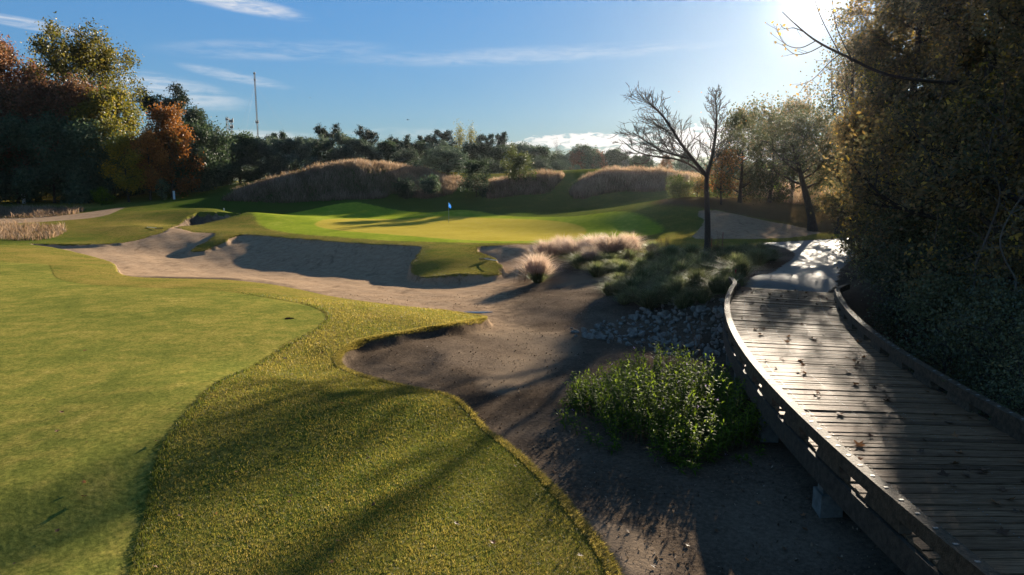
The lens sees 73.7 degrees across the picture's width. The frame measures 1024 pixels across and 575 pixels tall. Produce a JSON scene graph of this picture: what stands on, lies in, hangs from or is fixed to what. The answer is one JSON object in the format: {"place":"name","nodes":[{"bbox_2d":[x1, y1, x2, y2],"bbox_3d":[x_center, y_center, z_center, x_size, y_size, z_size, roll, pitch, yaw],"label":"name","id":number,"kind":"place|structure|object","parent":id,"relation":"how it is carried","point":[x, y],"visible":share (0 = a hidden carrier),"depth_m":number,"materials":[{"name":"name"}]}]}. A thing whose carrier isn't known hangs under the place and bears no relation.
{"place":"outdoors","nodes":[
{"label":"outdoors","id":0,"kind":"place"},
{"bbox_2d":[0,252,637,574],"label":"rough turf","id":1,"kind":"structure","parent":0,"point":[102,272],"depth_m":10.47,"materials":[{"name":"plant"}]},
{"bbox_2d":[0,262,326,574],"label":"putting green","id":2,"kind":"object","parent":1,"relation":"on","point":[132,375],"visible":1,"depth_m":13.75,"materials":[{"name":"plant"}]},
{"bbox_2d":[333,308,623,574],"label":"turf fringe","id":3,"kind":"object","parent":1,"relation":"on","point":[599,547],"visible":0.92,"depth_m":12.25,"materials":[{"name":"plant"}]},
{"bbox_2d":[0,207,819,327],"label":"sand bunker","id":4,"kind":"object","parent":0,"point":[378,272],"visible":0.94,"depth_m":49.54},
{"bbox_2d":[27,221,848,280],"bbox_3d":[-8.631,-3.235,52.865,65.072,2.006,23.287,4,10,22],"label":"turf fringe","id":5,"kind":"object","parent":4,"relation":"on","point":[477,247],"visible":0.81,"depth_m":50.11,"materials":[{"name":"plant"}]},
{"bbox_2d":[0,164,986,279],"bbox_3d":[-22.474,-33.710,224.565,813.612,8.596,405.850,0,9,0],"label":"fairway","id":6,"kind":"structure","parent":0,"point":[680,220],"depth_m":71.53,"materials":[{"name":"plant"}]},
{"bbox_2d":[0,77,47,201],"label":"brown tree","id":7,"kind":"object","parent":6,"relation":"on","point":[3,98],"visible":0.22,"depth_m":97.21,"materials":[{"name":"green plant"}]},
{"bbox_2d":[0,34,52,197],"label":"autumn tree","id":8,"kind":"object","parent":6,"relation":"on","point":[8,58],"visible":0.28,"depth_m":105.16,"materials":[{"name":"orange plant"}]},
{"bbox_2d":[0,108,64,204],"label":"evergreen bush","id":9,"kind":"object","parent":6,"relation":"on","point":[17,196],"visible":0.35,"depth_m":97.20,"materials":[{"name":"green plant"}]},
{"bbox_2d":[0,218,66,240],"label":"dry grass","id":10,"kind":"structure","parent":6,"relation":"on","point":[20,233],"depth_m":61.81,"materials":[{"name":"plant"}]},
{"bbox_2d":[0,203,84,217],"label":"dry grass","id":11,"kind":"structure","parent":6,"relation":"on","point":[23,211],"depth_m":81.99,"materials":[{"name":"plant"}]},
{"bbox_2d":[0,101,93,203],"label":"evergreen bush","id":12,"kind":"object","parent":6,"relation":"on","point":[41,126],"visible":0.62,"depth_m":95.58,"materials":[{"name":"green plant"}]},
{"bbox_2d":[0,69,110,190],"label":"russet tree","id":13,"kind":"object","parent":6,"relation":"on","point":[41,94],"visible":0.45,"depth_m":97.46,"materials":[{"name":"brown plant"}]},
{"bbox_2d":[12,11,152,119],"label":"tall tree","id":14,"kind":"object","parent":6,"relation":"on","point":[92,60],"visible":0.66,"depth_m":106.16,"materials":[{"name":"green plant"}]},
{"bbox_2d":[26,111,140,204],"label":"evergreen bush","id":15,"kind":"object","parent":6,"relation":"on","point":[82,182],"visible":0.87,"depth_m":95.59,"materials":[{"name":"green plant"}]},
{"bbox_2d":[90,186,115,204],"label":"shrub","id":16,"kind":"object","parent":6,"relation":"on","point":[101,195],"visible":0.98,"depth_m":92.88,"materials":[{"name":"green plant"}]},
{"bbox_2d":[64,79,147,195],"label":"olive tree","id":17,"kind":"object","parent":6,"relation":"on","point":[111,102],"visible":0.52,"depth_m":99.71,"materials":[{"name":"green plant"}]},
{"bbox_2d":[97,134,151,201],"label":"yellow tree","id":18,"kind":"object","parent":6,"relation":"on","point":[130,180],"visible":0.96,"depth_m":94.58,"materials":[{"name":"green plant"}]},
{"bbox_2d":[123,125,173,199],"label":"orange tree","id":19,"kind":"object","parent":6,"relation":"on","point":[146,139],"visible":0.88,"depth_m":96.93,"materials":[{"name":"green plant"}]},
{"bbox_2d":[136,81,192,190],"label":"pine tree","id":20,"kind":"object","parent":6,"relation":"on","point":[178,92],"visible":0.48,"depth_m":122.88,"materials":[{"name":"green plant"}]},
{"bbox_2d":[137,101,208,197],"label":"orange tree","id":21,"kind":"object","parent":6,"relation":"on","point":[167,120],"visible":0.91,"depth_m":99.11,"materials":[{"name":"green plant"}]},
{"bbox_2d":[136,115,238,193],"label":"evergreen bush","id":22,"kind":"object","parent":6,"relation":"on","point":[204,135],"visible":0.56,"depth_m":105.65,"materials":[{"name":"green plant"}]},
{"bbox_2d":[179,103,229,183],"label":"dark tree","id":23,"kind":"object","parent":6,"relation":"on","point":[196,114],"visible":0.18,"depth_m":118.42,"materials":[{"name":"green plant"}]},
{"bbox_2d":[206,144,245,186],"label":"oak tree","id":24,"kind":"object","parent":6,"relation":"on","point":[227,174],"visible":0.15,"depth_m":122.48,"materials":[{"name":"green plant"}]},
{"bbox_2d":[222,130,269,185],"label":"oak tree","id":25,"kind":"object","parent":6,"relation":"on","point":[245,141],"visible":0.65,"depth_m":124.07,"materials":[{"name":"green plant"}]},
{"bbox_2d":[227,133,283,177],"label":"oak tree","id":26,"kind":"object","parent":6,"relation":"on","point":[261,161],"visible":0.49,"depth_m":124.37,"materials":[{"name":"green plant"}]},
{"bbox_2d":[256,133,318,175],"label":"oak tree","id":27,"kind":"object","parent":6,"relation":"on","point":[294,159],"visible":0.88,"depth_m":124.05,"materials":[{"name":"green plant"}]},
{"bbox_2d":[291,134,337,170],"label":"oak tree","id":28,"kind":"object","parent":6,"relation":"on","point":[319,150],"visible":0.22,"depth_m":132.05,"materials":[{"name":"green plant"}]},
{"bbox_2d":[312,122,341,151],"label":"pine tree","id":29,"kind":"object","parent":6,"relation":"on","point":[319,130],"visible":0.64,"depth_m":141.83,"materials":[{"name":"green plant"}]},
{"bbox_2d":[221,158,468,202],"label":"dry grass","id":30,"kind":"structure","parent":6,"relation":"on","point":[341,165],"depth_m":101.70,"materials":[{"name":"plant"}]},
{"bbox_2d":[313,131,382,164],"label":"oak tree","id":31,"kind":"object","parent":6,"relation":"on","point":[348,148],"visible":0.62,"depth_m":130.92,"materials":[{"name":"green plant"}]},
{"bbox_2d":[352,124,378,144],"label":"pine tree","id":32,"kind":"object","parent":6,"relation":"on","point":[368,135],"visible":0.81,"depth_m":145.73,"materials":[{"name":"green plant"}]},
{"bbox_2d":[370,138,404,162],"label":"oak tree","id":33,"kind":"object","parent":6,"relation":"on","point":[386,147],"visible":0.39,"depth_m":140.74,"materials":[{"name":"green plant"}]},
{"bbox_2d":[392,175,419,198],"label":"bank shrub","id":34,"kind":"object","parent":6,"relation":"on","point":[405,189],"visible":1,"depth_m":98.92,"materials":[{"name":"green plant"}]},
{"bbox_2d":[390,144,429,166],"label":"round bush","id":35,"kind":"object","parent":6,"relation":"on","point":[406,157],"visible":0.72,"depth_m":124.89,"materials":[{"name":"green plant"}]},
{"bbox_2d":[400,138,437,163],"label":"oak tree","id":36,"kind":"object","parent":6,"relation":"on","point":[419,145],"visible":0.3,"depth_m":154.96,"materials":[{"name":"green plant"}]},
{"bbox_2d":[416,171,441,195],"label":"bank shrub","id":37,"kind":"object","parent":6,"relation":"on","point":[430,184],"visible":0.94,"depth_m":99.89,"materials":[{"name":"green plant"}]},
{"bbox_2d":[412,141,471,172],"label":"round bush","id":38,"kind":"object","parent":6,"relation":"on","point":[452,158],"visible":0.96,"depth_m":116.67,"materials":[{"name":"green plant"}]},
{"bbox_2d":[421,140,462,172],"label":"oak tree","id":39,"kind":"object","parent":6,"relation":"on","point":[435,146],"visible":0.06,"depth_m":149.79,"materials":[{"name":"green plant"}]},
{"bbox_2d":[425,129,460,146],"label":"pine tree","id":40,"kind":"object","parent":6,"relation":"on","point":[445,137],"visible":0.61,"depth_m":156.24,"materials":[{"name":"green plant"}]},
{"bbox_2d":[314,216,586,240],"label":"putting green","id":41,"kind":"object","parent":6,"relation":"on","point":[471,228],"visible":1,"depth_m":65.90,"materials":[{"name":"plant"}]},
{"bbox_2d":[252,202,663,242],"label":"green fringe","id":42,"kind":"object","parent":6,"relation":"on","point":[608,223],"visible":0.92,"depth_m":66.94,"materials":[{"name":"plant"}]},
{"bbox_2d":[456,156,495,197],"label":"bank shrub","id":43,"kind":"object","parent":6,"relation":"on","point":[474,167],"visible":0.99,"depth_m":99.30,"materials":[{"name":"green plant"}]},
{"bbox_2d":[453,141,500,172],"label":"oak tree","id":44,"kind":"object","parent":6,"relation":"on","point":[473,150],"visible":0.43,"depth_m":152.08,"materials":[{"name":"green plant"}]},
{"bbox_2d":[475,133,497,145],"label":"pine tree","id":45,"kind":"object","parent":6,"relation":"on","point":[481,137],"visible":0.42,"depth_m":160.64,"materials":[{"name":"green plant"}]},
{"bbox_2d":[479,144,509,173],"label":"oak tree","id":46,"kind":"object","parent":6,"relation":"on","point":[502,149],"visible":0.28,"depth_m":153.28,"materials":[{"name":"green plant"}]},
{"bbox_2d":[465,168,564,198],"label":"dry grass","id":47,"kind":"structure","parent":6,"relation":"on","point":[501,181],"depth_m":101.32,"materials":[{"name":"plant"}]},
{"bbox_2d":[500,141,538,182],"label":"bank shrub","id":48,"kind":"object","parent":6,"relation":"on","point":[519,166],"visible":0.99,"depth_m":100.99,"materials":[{"name":"green plant"}]},
{"bbox_2d":[503,141,543,170],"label":"oak tree","id":49,"kind":"object","parent":6,"relation":"on","point":[525,147],"visible":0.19,"depth_m":157.90,"materials":[{"name":"green plant"}]},
{"bbox_2d":[198,141,853,184],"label":"distant wood","id":50,"kind":"object","parent":6,"relation":"on","point":[677,168],"visible":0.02,"depth_m":183.07,"materials":[{"name":"green plant"}]},
{"bbox_2d":[528,153,552,171],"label":"round bush","id":51,"kind":"object","parent":6,"relation":"on","point":[539,163],"visible":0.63,"depth_m":130.77,"materials":[{"name":"green plant"}]},
{"bbox_2d":[528,144,561,170],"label":"oak tree","id":52,"kind":"object","parent":6,"relation":"on","point":[543,151],"visible":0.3,"depth_m":160.12,"materials":[{"name":"green plant"}]},
{"bbox_2d":[567,146,586,169],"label":"brown tree","id":53,"kind":"object","parent":6,"relation":"on","point":[573,156],"visible":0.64,"depth_m":168.16,"materials":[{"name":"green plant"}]},
{"bbox_2d":[571,143,603,168],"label":"oak tree","id":54,"kind":"object","parent":6,"relation":"on","point":[589,153],"visible":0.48,"depth_m":170.13,"materials":[{"name":"green plant"}]},
{"bbox_2d":[597,147,628,167],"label":"oak tree","id":55,"kind":"object","parent":6,"relation":"on","point":[614,157],"visible":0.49,"depth_m":173.54,"materials":[{"name":"green plant"}]},
{"bbox_2d":[568,164,709,198],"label":"dry grass","id":56,"kind":"structure","parent":6,"relation":"on","point":[626,175],"depth_m":95.82,"materials":[{"name":"plant"}]},
{"bbox_2d":[608,82,746,251],"bbox_3d":[10.280,-7.317,42.209,9.116,10.800,4.994,0,9,0],"label":"bare tree","id":57,"kind":"object","parent":6,"relation":"on","point":[673,135],"visible":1,"depth_m":41.83,"materials":[{"name":"brown plant"}]},
{"bbox_2d":[665,171,695,198],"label":"bank shrub","id":58,"kind":"object","parent":6,"relation":"on","point":[678,187],"visible":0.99,"depth_m":65.85,"materials":[{"name":"green plant"}]},
{"bbox_2d":[684,174,709,196],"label":"bank shrub","id":59,"kind":"object","parent":6,"relation":"on","point":[699,183],"visible":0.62,"depth_m":72.94,"materials":[{"name":"green plant"}]},
{"bbox_2d":[701,146,747,204],"bbox_3d":[19.569,-10.319,63.167,4.314,5.885,4.498,0,9,0],"label":"tree","id":60,"kind":"object","parent":6,"relation":"on","point":[727,155],"visible":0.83,"depth_m":62.80,"materials":[{"name":"brown plant"}]},
{"bbox_2d":[704,101,785,204],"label":"dark tree","id":61,"kind":"object","parent":6,"relation":"on","point":[752,178],"visible":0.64,"depth_m":65.34,"materials":[{"name":"green plant"}]},
{"bbox_2d":[732,115,814,203],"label":"dark tree","id":62,"kind":"object","parent":6,"relation":"on","point":[782,195],"visible":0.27,"depth_m":68.91,"materials":[{"name":"green plant"}]},
{"bbox_2d":[732,181,852,206],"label":"dry grass","id":63,"kind":"structure","parent":6,"relation":"on","point":[796,195],"depth_m":73.12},
{"bbox_2d":[725,77,860,231],"bbox_3d":[22.322,-10.250,53.060,10.329,12.421,9.995,6,11,35],"label":"leaning tree","id":64,"kind":"object","parent":6,"relation":"on","point":[799,130],"visible":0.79,"depth_m":52.05,"materials":[{"name":"green plant"}]},
{"bbox_2d":[762,81,833,191],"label":"dark tree","id":65,"kind":"object","parent":6,"relation":"on","point":[795,103],"visible":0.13,"depth_m":74.60,"materials":[{"name":"green plant"}]},
{"bbox_2d":[789,0,884,233],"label":"twiggy tree","id":66,"kind":"object","parent":6,"relation":"on","point":[839,68],"visible":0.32,"depth_m":50.68,"materials":[{"name":"green plant"}]},
{"bbox_2d":[801,33,895,210],"bbox_3d":[31.014,-13.964,60.459,10.092,17.639,8.654,8,12,41],"label":"tree","id":67,"kind":"object","parent":6,"relation":"on","point":[834,187],"visible":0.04,"depth_m":60.94,"materials":[{"name":"green plant"}]},
{"bbox_2d":[0,0,1012,180],"label":"sky","id":68,"kind":"structure","parent":0,"point":[542,72],"materials":[{"name":"blue"}]},
{"bbox_2d":[0,212,1023,574],"bbox_3d":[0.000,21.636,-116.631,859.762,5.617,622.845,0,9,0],"label":"bare earth","id":69,"kind":"structure","parent":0,"point":[734,522],"depth_m":13.57,"materials":[{"name":"soil"}]},
{"bbox_2d":[518,237,562,260],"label":"plume grass","id":70,"kind":"structure","parent":69,"relation":"on","point":[541,248],"depth_m":45.89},
{"bbox_2d":[530,236,598,260],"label":"plume grass","id":71,"kind":"structure","parent":69,"relation":"on","point":[568,247],"depth_m":44.97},
{"bbox_2d":[574,245,606,267],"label":"plume grass","id":72,"kind":"structure","parent":69,"relation":"on","point":[588,253],"depth_m":39.19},
{"bbox_2d":[571,261,613,276],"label":"grass clump","id":73,"kind":"object","parent":69,"relation":"on","point":[595,270],"visible":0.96,"depth_m":36.07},
{"bbox_2d":[562,232,662,258],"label":"plume grass","id":74,"kind":"structure","parent":69,"relation":"on","point":[609,245],"depth_m":41.31,"materials":[{"name":"plant"}]},
{"bbox_2d":[599,260,636,275],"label":"grass clump","id":75,"kind":"object","parent":69,"relation":"on","point":[620,268],"visible":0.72,"depth_m":35.23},
{"bbox_2d":[608,266,660,282],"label":"grass clump","id":76,"kind":"object","parent":69,"relation":"on","point":[642,272],"visible":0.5,"depth_m":30.88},
{"bbox_2d":[622,287,669,309],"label":"grass clump","id":77,"kind":"object","parent":69,"relation":"on","point":[649,303],"visible":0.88,"depth_m":26.99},
{"bbox_2d":[344,263,947,574],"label":"ground litter","id":78,"kind":"object","parent":69,"relation":"on","point":[796,559],"visible":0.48,"depth_m":12.02,"materials":[{"name":"plant"}]},
{"bbox_2d":[554,341,768,475],"bbox_3d":[3.100,2.178,14.726,4.526,1.644,6.608,0,9,0],"label":"leafy shrub","id":79,"kind":"object","parent":69,"relation":"on","point":[681,388],"visible":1,"depth_m":13.68,"materials":[{"name":"green plant"}]},
{"bbox_2d":[638,274,699,296],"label":"grass clump","id":80,"kind":"object","parent":69,"relation":"on","point":[672,287],"visible":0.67,"depth_m":27.00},
{"bbox_2d":[654,258,701,277],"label":"grass clump","id":81,"kind":"object","parent":69,"relation":"on","point":[684,267],"visible":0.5,"depth_m":31.19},
{"bbox_2d":[658,292,706,308],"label":"grass clump","id":82,"kind":"object","parent":69,"relation":"on","point":[680,302],"visible":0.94,"depth_m":26.25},
{"bbox_2d":[661,267,710,288],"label":"grass clump","id":83,"kind":"object","parent":69,"relation":"on","point":[698,274],"visible":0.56,"depth_m":27.17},
{"bbox_2d":[677,284,723,303],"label":"grass clump","id":84,"kind":"object","parent":69,"relation":"on","point":[703,293],"visible":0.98,"depth_m":26.01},
{"bbox_2d":[680,273,742,293],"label":"grass clump","id":85,"kind":"object","parent":69,"relation":"on","point":[712,285],"visible":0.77,"depth_m":26.17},
{"bbox_2d":[700,252,764,271],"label":"grass clump","id":86,"kind":"object","parent":69,"relation":"on","point":[734,256],"visible":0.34,"depth_m":28.38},
{"bbox_2d":[712,257,767,276],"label":"grass clump","id":87,"kind":"object","parent":69,"relation":"on","point":[743,267],"visible":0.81,"depth_m":26.76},
{"bbox_2d":[733,245,794,265],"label":"grass clump","id":88,"kind":"object","parent":69,"relation":"on","point":[760,253],"visible":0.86,"depth_m":33.50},
{"bbox_2d":[824,57,885,247],"bbox_3d":[18.790,-6.927,36.809,3.704,10.552,3.943,0,9,0],"label":"yellow vine","id":89,"kind":"object","parent":69,"relation":"on","point":[872,80],"visible":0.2,"depth_m":36.18,"materials":[{"name":"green plant"}]},
{"bbox_2d":[828,200,893,270],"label":"thicket bush","id":90,"kind":"object","parent":69,"relation":"on","point":[851,242],"visible":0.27,"depth_m":29.44,"materials":[{"name":"green plant"}]},
{"bbox_2d":[723,277,1023,574],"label":"timber bridge","id":91,"kind":"structure","parent":69,"relation":"on","point":[889,491],"depth_m":10.74,"materials":[{"name":"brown wood"}]},
{"bbox_2d":[810,0,939,232],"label":"tree","id":92,"kind":"object","parent":69,"relation":"on","point":[855,43],"visible":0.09,"depth_m":39.23,"materials":[{"name":"green plant"}]},
{"bbox_2d":[840,86,918,274],"bbox_3d":[14.985,-4.078,27.436,3.538,7.827,3.259,0,9,0],"label":"yellow vine","id":93,"kind":"object","parent":69,"relation":"on","point":[882,168],"visible":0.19,"depth_m":27.31,"materials":[{"name":"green plant"}]},
{"bbox_2d":[765,0,1023,291],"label":"tree","id":94,"kind":"object","parent":69,"relation":"on","point":[970,52],"visible":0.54,"depth_m":21.95,"materials":[{"name":"green plant"}]},
{"bbox_2d":[840,221,964,355],"bbox_3d":[12.274,0.320,20.642,3.677,4.459,3.323,-1,9,-9],"label":"thicket bush","id":95,"kind":"object","parent":69,"relation":"on","point":[889,285],"visible":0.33,"depth_m":20.57,"materials":[{"name":"green plant"}]},
{"bbox_2d":[846,196,959,294],"bbox_3d":[13.407,-1.479,23.747,3.128,4.212,3.602,2,9,10],"label":"thicket bush","id":96,"kind":"object","parent":69,"relation":"on","point":[913,234],"visible":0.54,"depth_m":23.86,"materials":[{"name":"green plant"}]},
{"bbox_2d":[817,0,1021,263],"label":"tree","id":97,"kind":"object","parent":69,"relation":"on","point":[903,67],"visible":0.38,"depth_m":30.04,"materials":[{"name":"green plant"}]},
{"bbox_2d":[879,48,969,332],"bbox_3d":[12.661,-2.804,21.227,2.232,9.070,1.832,-6,11,-35],"label":"vine stem","id":98,"kind":"object","parent":69,"relation":"on","point":[937,217],"visible":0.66,"depth_m":20.99,"materials":[{"name":"brown plant"}]},
{"bbox_2d":[894,143,979,271],"bbox_3d":[16.214,-2.683,25.746,4.327,5.911,3.930,0,9,0],"label":"thicket bush","id":99,"kind":"object","parent":69,"relation":"on","point":[906,194],"visible":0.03,"depth_m":25.89,"materials":[{"name":"green plant"}]},
{"bbox_2d":[876,0,1023,364],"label":"tree","id":100,"kind":"object","parent":69,"relation":"on","point":[966,170],"visible":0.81,"depth_m":17.94,"materials":[{"name":"green plant"}]},
{"bbox_2d":[884,259,1023,393],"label":"thicket bush","id":101,"kind":"object","parent":69,"relation":"on","point":[946,292],"visible":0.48,"depth_m":17.61,"materials":[{"name":"green plant"}]},
{"bbox_2d":[884,3,1023,264],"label":"tree","id":102,"kind":"object","parent":69,"relation":"on","point":[998,130],"visible":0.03,"depth_m":28.75,"materials":[{"name":"green plant"}]},
{"bbox_2d":[900,179,1023,293],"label":"thicket bush","id":103,"kind":"object","parent":69,"relation":"on","point":[960,226],"visible":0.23,"depth_m":20.81,"materials":[{"name":"green plant"}]},
{"bbox_2d":[905,263,1023,414],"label":"thicket bush","id":104,"kind":"object","parent":69,"relation":"on","point":[977,349],"visible":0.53,"depth_m":14.45,"materials":[{"name":"green plant"}]},
{"bbox_2d":[916,282,1023,419],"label":"thicket bush","id":105,"kind":"object","parent":69,"relation":"on","point":[1019,345],"visible":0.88,"depth_m":12.76,"materials":[{"name":"green plant"}]},
{"bbox_2d":[932,117,1009,379],"bbox_3d":[12.089,-0.864,17.837,2.120,7.328,1.123,-1,9,-6],"label":"vine stem","id":106,"kind":"object","parent":69,"relation":"on","point":[992,221],"visible":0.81,"depth_m":17.41,"materials":[{"name":"brown plant"}]},
{"bbox_2d":[929,201,1023,358],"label":"thicket bush","id":107,"kind":"object","parent":69,"relation":"on","point":[1012,254],"visible":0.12,"depth_m":18.04,"materials":[{"name":"green plant"}]},
{"bbox_2d":[969,192,1023,403],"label":"vine stem","id":108,"kind":"object","parent":69,"relation":"on","point":[1003,256],"visible":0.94,"depth_m":15.02,"materials":[{"name":"brown plant"}]},
{"bbox_2d":[497,251,572,282],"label":"plume grass","id":109,"kind":"structure","parent":0,"point":[535,268],"depth_m":36.40,"materials":[{"name":"plant"}]},
{"bbox_2d":[746,239,855,291],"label":"cart path","id":110,"kind":"structure","parent":0,"point":[820,261],"depth_m":30.97,"materials":[{"name":"concrete"}]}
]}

